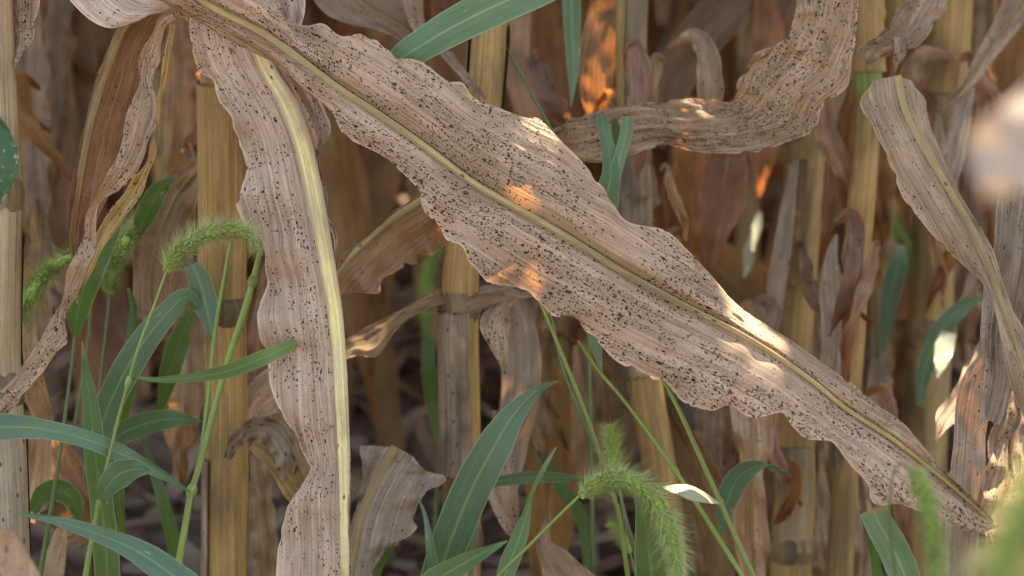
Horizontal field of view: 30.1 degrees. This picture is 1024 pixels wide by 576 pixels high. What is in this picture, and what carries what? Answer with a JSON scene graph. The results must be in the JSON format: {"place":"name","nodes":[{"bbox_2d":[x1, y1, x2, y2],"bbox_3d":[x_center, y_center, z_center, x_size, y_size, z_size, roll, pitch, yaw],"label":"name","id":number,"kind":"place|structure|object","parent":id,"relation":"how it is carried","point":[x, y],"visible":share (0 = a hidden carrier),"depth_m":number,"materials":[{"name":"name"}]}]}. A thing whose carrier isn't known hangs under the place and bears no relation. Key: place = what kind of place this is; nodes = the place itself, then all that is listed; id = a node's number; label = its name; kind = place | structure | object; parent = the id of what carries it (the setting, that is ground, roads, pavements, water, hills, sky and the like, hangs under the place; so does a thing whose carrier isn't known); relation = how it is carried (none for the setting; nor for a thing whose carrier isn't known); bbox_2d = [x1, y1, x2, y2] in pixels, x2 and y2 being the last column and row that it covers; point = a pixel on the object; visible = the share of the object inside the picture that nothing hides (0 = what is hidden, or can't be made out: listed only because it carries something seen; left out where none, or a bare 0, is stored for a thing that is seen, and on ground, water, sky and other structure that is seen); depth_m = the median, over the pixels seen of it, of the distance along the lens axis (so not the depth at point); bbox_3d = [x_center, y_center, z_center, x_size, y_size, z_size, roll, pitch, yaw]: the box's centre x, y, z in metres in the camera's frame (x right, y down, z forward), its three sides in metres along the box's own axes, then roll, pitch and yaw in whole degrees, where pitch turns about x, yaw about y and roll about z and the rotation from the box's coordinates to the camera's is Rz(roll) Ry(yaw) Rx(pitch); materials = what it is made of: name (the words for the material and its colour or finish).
{"place":"outdoors","nodes":[
{"label":"outdoors","id":0,"kind":"place"},
{"bbox_2d":[88,194,149,575],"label":"foxtail grass","id":1,"kind":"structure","parent":0,"point":[127,235],"depth_m":1.47,"materials":[{"name":"green plant"}]},
{"bbox_2d":[112,288,138,532],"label":"wild grass","id":2,"kind":"structure","parent":1,"relation":"attached to","point":[133,323],"depth_m":1.36,"materials":[{"name":"green plant"}]},
{"bbox_2d":[133,175,176,240],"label":"wild grass","id":3,"kind":"structure","parent":1,"relation":"on","point":[150,204],"depth_m":1.39,"materials":[{"name":"green plant"}]},
{"bbox_2d":[410,247,444,532],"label":"foxtail grass","id":4,"kind":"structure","parent":0,"point":[428,368],"depth_m":1.60,"materials":[{"name":"green plant"}]},
{"bbox_2d":[24,21,993,575],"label":"ground","id":5,"kind":"structure","parent":0,"point":[160,449],"depth_m":2.18,"materials":[{"name":"brown plant"}]},
{"bbox_2d":[0,528,38,575],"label":"dry leaf","id":6,"kind":"object","parent":5,"relation":"on","point":[15,559],"visible":1,"depth_m":0.94,"materials":[{"name":"beige plant"}]},
{"bbox_2d":[0,0,92,575],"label":"corn plant","id":7,"kind":"object","parent":5,"relation":"on","point":[35,92],"visible":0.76,"depth_m":1.42,"materials":[{"name":"beige plant"}]},
{"bbox_2d":[30,479,83,520],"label":"wild grass","id":8,"kind":"structure","parent":5,"relation":"on","point":[68,496],"depth_m":1.32,"materials":[{"name":"green plant"}]},
{"bbox_2d":[22,237,92,516],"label":"foxtail grass","id":9,"kind":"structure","parent":5,"relation":"on","point":[46,273],"depth_m":1.37,"materials":[{"name":"green plant"}]},
{"bbox_2d":[38,222,121,575],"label":"wild grass","id":10,"kind":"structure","parent":5,"relation":"on","point":[78,313],"depth_m":1.28,"materials":[{"name":"green plant"}]},
{"bbox_2d":[16,14,149,427],"bbox_3d":[-0.648,-0.317,2.153,0.469,1.573,0.257,0,16,-2],"label":"corn plant","id":11,"kind":"object","parent":5,"relation":"on","point":[119,307],"visible":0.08,"depth_m":2.22,"materials":[{"name":"beige plant"}]},
{"bbox_2d":[81,341,119,575],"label":"wild grass","id":12,"kind":"structure","parent":5,"relation":"on","point":[106,561],"depth_m":1.24,"materials":[{"name":"green plant"}]},
{"bbox_2d":[94,23,106,56],"bbox_3d":[-0.917,-0.922,4.384,0.446,1.524,0.294,3,16,10],"label":"corn plant","id":13,"kind":"object","parent":5,"relation":"on","point":[99,31],"visible":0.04,"depth_m":4.46,"materials":[{"name":"brown plant"}]},
{"bbox_2d":[98,36,103,67],"bbox_3d":[-1.109,-0.999,4.329,0.423,1.457,0.238,-2,16,-8],"label":"corn plant","id":14,"kind":"object","parent":5,"relation":"on","point":[100,56],"visible":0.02,"depth_m":4.52,"materials":[{"name":"brown plant"}]},
{"bbox_2d":[8,510,197,575],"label":"wild grass","id":15,"kind":"structure","parent":5,"relation":"on","point":[149,559],"depth_m":1.14,"materials":[{"name":"green plant"}]},
{"bbox_2d":[39,0,167,276],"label":"corn plant","id":16,"kind":"object","parent":5,"relation":"on","point":[78,126],"visible":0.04,"depth_m":2.18,"materials":[{"name":"beige plant"}]},
{"bbox_2d":[0,239,263,563],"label":"foxtail grass","id":17,"kind":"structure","parent":5,"relation":"on","point":[14,426],"depth_m":1.21,"materials":[{"name":"green plant"}]},
{"bbox_2d":[83,288,201,479],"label":"wild grass","id":18,"kind":"structure","parent":5,"relation":"on","point":[167,312],"depth_m":1.28,"materials":[{"name":"green plant"}]},
{"bbox_2d":[185,261,217,343],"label":"wild grass","id":19,"kind":"structure","parent":18,"relation":"attached to","point":[201,285],"depth_m":1.28,"materials":[{"name":"green plant"}]},
{"bbox_2d":[140,437,178,558],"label":"wild grass","id":20,"kind":"structure","parent":5,"relation":"on","point":[168,520],"depth_m":1.44,"materials":[{"name":"green plant"}]},
{"bbox_2d":[157,308,194,409],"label":"wild grass","id":21,"kind":"structure","parent":5,"relation":"on","point":[177,346],"depth_m":1.38,"materials":[{"name":"green plant"}]},
{"bbox_2d":[83,208,298,575],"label":"foxtail grass","id":22,"kind":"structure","parent":5,"relation":"on","point":[116,476],"depth_m":1.17,"materials":[{"name":"green plant"}]},
{"bbox_2d":[39,0,364,416],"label":"corn plant","id":23,"kind":"object","parent":5,"relation":"on","point":[85,54],"visible":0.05,"depth_m":2.18,"materials":[{"name":"beige plant"}]},
{"bbox_2d":[102,26,400,445],"bbox_3d":[-0.302,-0.291,2.126,0.460,1.574,0.303,5,17,17],"label":"corn plant","id":24,"kind":"object","parent":5,"relation":"on","point":[361,195],"visible":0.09,"depth_m":2.07,"materials":[{"name":"beige plant"}]},
{"bbox_2d":[193,21,399,253],"bbox_3d":[-0.380,-0.612,2.870,0.446,1.536,0.251,5,17,18],"label":"corn plant","id":25,"kind":"object","parent":5,"relation":"on","point":[346,29],"visible":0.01,"depth_m":2.96,"materials":[{"name":"beige plant"}]},
{"bbox_2d":[302,2,310,25],"bbox_3d":[-0.561,-0.760,3.574,0.427,1.679,0.250,3,16,11],"label":"corn plant","id":26,"kind":"object","parent":5,"relation":"on","point":[306,21],"depth_m":3.52,"materials":[{"name":"brown plant"}]},
{"bbox_2d":[305,0,366,36],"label":"corn plant","id":27,"kind":"object","parent":5,"relation":"on","point":[317,14],"visible":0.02,"depth_m":3.67,"materials":[{"name":"brown plant"}]},
{"bbox_2d":[372,541,399,575],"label":"wild grass","id":28,"kind":"structure","parent":5,"relation":"on","point":[378,567],"depth_m":1.50,"materials":[{"name":"green plant"}]},
{"bbox_2d":[414,491,437,568],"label":"wild grass","id":29,"kind":"structure","parent":5,"relation":"on","point":[432,559],"depth_m":1.21,"materials":[{"name":"green plant"}]},
{"bbox_2d":[426,0,430,12],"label":"corn plant","id":30,"kind":"object","parent":5,"relation":"on","point":[428,6],"visible":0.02,"depth_m":5.35,"materials":[{"name":"brown plant"}]},
{"bbox_2d":[427,9,430,21],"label":"corn plant","id":31,"kind":"object","parent":5,"relation":"on","point":[428,15],"depth_m":4.37,"materials":[{"name":"brown plant"}]},
{"bbox_2d":[421,540,507,575],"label":"wild grass","id":32,"kind":"structure","parent":5,"relation":"on","point":[462,564],"depth_m":1.19,"materials":[{"name":"green plant"}]},
{"bbox_2d":[315,0,617,575],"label":"corn plant","id":33,"kind":"object","parent":5,"relation":"on","point":[516,333],"visible":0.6,"depth_m":1.40,"materials":[{"name":"beige plant"}]},
{"bbox_2d":[397,0,581,196],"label":"corn plant","id":34,"kind":"object","parent":5,"relation":"on","point":[575,109],"depth_m":2.77,"materials":[{"name":"beige plant"}]},
{"bbox_2d":[421,380,558,574],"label":"wild grass","id":35,"kind":"structure","parent":5,"relation":"on","point":[477,477],"depth_m":1.21,"materials":[{"name":"green plant"}]},
{"bbox_2d":[0,0,994,575],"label":"corn plant","id":36,"kind":"object","parent":5,"relation":"on","point":[514,200],"visible":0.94,"depth_m":1.20,"materials":[{"name":"beige plant"}]},
{"bbox_2d":[109,410,201,444],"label":"wild grass","id":37,"kind":"structure","parent":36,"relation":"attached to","point":[134,427],"depth_m":1.31,"materials":[{"name":"green plant"}]},
{"bbox_2d":[390,0,554,61],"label":"wild grass","id":38,"kind":"structure","parent":36,"relation":"attached to","point":[460,22],"depth_m":1.24,"materials":[{"name":"green plant"}]},
{"bbox_2d":[510,99,514,113],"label":"corn plant","id":39,"kind":"object","parent":5,"relation":"on","point":[511,109],"depth_m":3.94,"materials":[{"name":"brown plant"}]},
{"bbox_2d":[374,0,671,450],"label":"corn plant","id":40,"kind":"object","parent":5,"relation":"on","point":[387,410],"visible":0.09,"depth_m":2.10,"materials":[{"name":"brown plant"}]},
{"bbox_2d":[496,447,556,575],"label":"wild grass","id":41,"kind":"structure","parent":5,"relation":"on","point":[515,546],"depth_m":1.16,"materials":[{"name":"green plant"}]},
{"bbox_2d":[468,472,588,575],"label":"wild grass","id":42,"kind":"structure","parent":5,"relation":"on","point":[524,478],"depth_m":1.31,"materials":[{"name":"green plant"}]},
{"bbox_2d":[529,438,590,571],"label":"wild grass","id":43,"kind":"structure","parent":5,"relation":"on","point":[568,496],"depth_m":1.60,"materials":[{"name":"green plant"}]},
{"bbox_2d":[538,301,629,575],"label":"wild grass","id":44,"kind":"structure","parent":5,"relation":"on","point":[560,353],"depth_m":1.26,"materials":[{"name":"green plant"}]},
{"bbox_2d":[497,450,701,575],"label":"foxtail grass","id":45,"kind":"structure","parent":5,"relation":"on","point":[664,520],"depth_m":1.12,"materials":[{"name":"green plant"}]},
{"bbox_2d":[509,0,696,288],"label":"corn plant","id":46,"kind":"object","parent":5,"relation":"on","point":[674,5],"visible":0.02,"depth_m":2.92,"materials":[{"name":"brown plant"}]},
{"bbox_2d":[577,333,744,575],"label":"wild grass","id":47,"kind":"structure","parent":5,"relation":"on","point":[596,347],"depth_m":1.20,"materials":[{"name":"green plant"}]},
{"bbox_2d":[506,0,857,575],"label":"corn plant","id":48,"kind":"object","parent":5,"relation":"on","point":[793,82],"visible":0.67,"depth_m":1.54,"materials":[{"name":"brown plant"}]},
{"bbox_2d":[562,0,580,106],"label":"wild grass","id":49,"kind":"structure","parent":48,"relation":"attached to","point":[572,19],"depth_m":1.40,"materials":[{"name":"green plant"}]},
{"bbox_2d":[596,115,632,208],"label":"wild grass","id":50,"kind":"structure","parent":48,"relation":"attached to","point":[615,144],"depth_m":1.30,"materials":[{"name":"green plant"}]},
{"bbox_2d":[743,210,762,276],"bbox_3d":[0.222,-0.041,1.762,0.010,0.046,0.075,4,17,15],"label":"leaf","id":51,"kind":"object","parent":48,"relation":"attached to","point":[751,241],"depth_m":1.76,"materials":[{"name":"plant"}]},
{"bbox_2d":[660,379,755,575],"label":"wild grass","id":52,"kind":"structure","parent":5,"relation":"on","point":[690,492],"depth_m":1.17,"materials":[{"name":"green plant"}]},
{"bbox_2d":[716,460,766,533],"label":"wild grass","id":53,"kind":"structure","parent":5,"relation":"on","point":[737,479],"depth_m":1.34,"materials":[{"name":"green plant"}]},
{"bbox_2d":[591,0,894,493],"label":"corn plant","id":54,"kind":"object","parent":5,"relation":"on","point":[737,237],"visible":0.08,"depth_m":2.10,"materials":[{"name":"brown plant"}]},
{"bbox_2d":[763,142,789,271],"bbox_3d":[0.329,-0.560,2.874,0.428,1.684,0.251,3,16,10],"label":"corn plant","id":55,"kind":"object","parent":5,"relation":"on","point":[777,170],"depth_m":2.89,"materials":[{"name":"brown plant"}]},
{"bbox_2d":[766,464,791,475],"bbox_3d":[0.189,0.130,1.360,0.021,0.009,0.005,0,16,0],"label":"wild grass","id":56,"kind":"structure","parent":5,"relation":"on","point":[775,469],"depth_m":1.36,"materials":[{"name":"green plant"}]},
{"bbox_2d":[733,0,850,575],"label":"corn plant","id":57,"kind":"object","parent":5,"relation":"on","point":[798,503],"visible":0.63,"depth_m":1.57,"materials":[{"name":"brown plant"}]},
{"bbox_2d":[668,0,1002,247],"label":"corn plant","id":58,"kind":"object","parent":5,"relation":"on","point":[964,170],"visible":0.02,"depth_m":2.93,"materials":[{"name":"brown plant"}]},
{"bbox_2d":[729,0,994,353],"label":"corn plant","id":59,"kind":"object","parent":5,"relation":"on","point":[890,244],"visible":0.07,"depth_m":2.23,"materials":[{"name":"brown plant"}]},
{"bbox_2d":[873,210,917,360],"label":"foxtail grass","id":60,"kind":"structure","parent":5,"relation":"on","point":[895,276],"depth_m":1.69,"materials":[{"name":"green plant"}]},
{"bbox_2d":[819,0,1023,575],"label":"corn plant","id":61,"kind":"object","parent":5,"relation":"on","point":[883,128],"visible":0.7,"depth_m":1.46,"materials":[{"name":"brown plant"}]},
{"bbox_2d":[825,0,1023,575],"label":"corn plant","id":62,"kind":"object","parent":5,"relation":"on","point":[947,70],"visible":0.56,"depth_m":1.71,"materials":[{"name":"beige plant"}]},
{"bbox_2d":[888,462,961,575],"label":"foxtail grass","id":63,"kind":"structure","parent":5,"relation":"on","point":[931,516],"depth_m":0.92,"materials":[{"name":"green plant"}]},
{"bbox_2d":[934,330,956,377],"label":"wild grass","id":64,"kind":"structure","parent":5,"relation":"on","point":[944,346],"depth_m":1.55,"materials":[{"name":"plant"}]},
{"bbox_2d":[915,294,982,405],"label":"wild grass","id":65,"kind":"structure","parent":5,"relation":"on","point":[950,318],"depth_m":1.60,"materials":[{"name":"green plant"}]},
{"bbox_2d":[963,146,968,165],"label":"corn plant","id":66,"kind":"object","parent":5,"relation":"on","point":[966,157],"visible":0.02,"depth_m":2.95,"materials":[{"name":"brown plant"}]},
{"bbox_2d":[935,189,1023,575],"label":"corn plant","id":67,"kind":"object","parent":5,"relation":"on","point":[980,396],"visible":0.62,"depth_m":1.31,"materials":[{"name":"brown plant"}]},
{"bbox_2d":[968,89,1023,201],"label":"corn plant","id":68,"kind":"object","parent":5,"relation":"on","point":[996,148],"visible":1,"depth_m":0.47,"materials":[{"name":"beige plant"}]},
{"bbox_2d":[982,23,1023,289],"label":"corn plant","id":69,"kind":"object","parent":5,"relation":"on","point":[1009,73],"visible":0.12,"depth_m":2.31,"materials":[{"name":"beige plant"}]},
{"bbox_2d":[506,45,594,574],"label":"wild grass","id":70,"kind":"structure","parent":0,"point":[592,534],"depth_m":1.41,"materials":[{"name":"green plant"}]},
{"bbox_2d":[603,513,634,575],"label":"foxtail grass","id":71,"kind":"structure","parent":0,"point":[613,525],"depth_m":1.40,"materials":[{"name":"green plant"}]},
{"bbox_2d":[590,416,666,575],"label":"foxtail grass","id":72,"kind":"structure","parent":0,"point":[642,551],"depth_m":1.22,"materials":[{"name":"green plant"}]},
{"bbox_2d":[633,474,695,575],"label":"wild grass","id":73,"kind":"structure","parent":0,"point":[691,573],"depth_m":1.60,"materials":[{"name":"green plant"}]},
{"bbox_2d":[859,505,920,575],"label":"wild grass","id":74,"kind":"structure","parent":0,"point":[875,524],"depth_m":1.15,"materials":[{"name":"green plant"}]},
{"bbox_2d":[960,452,1023,575],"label":"foxtail grass","id":75,"kind":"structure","parent":0,"point":[1002,554],"depth_m":0.50,"materials":[{"name":"plant"}]}
]}

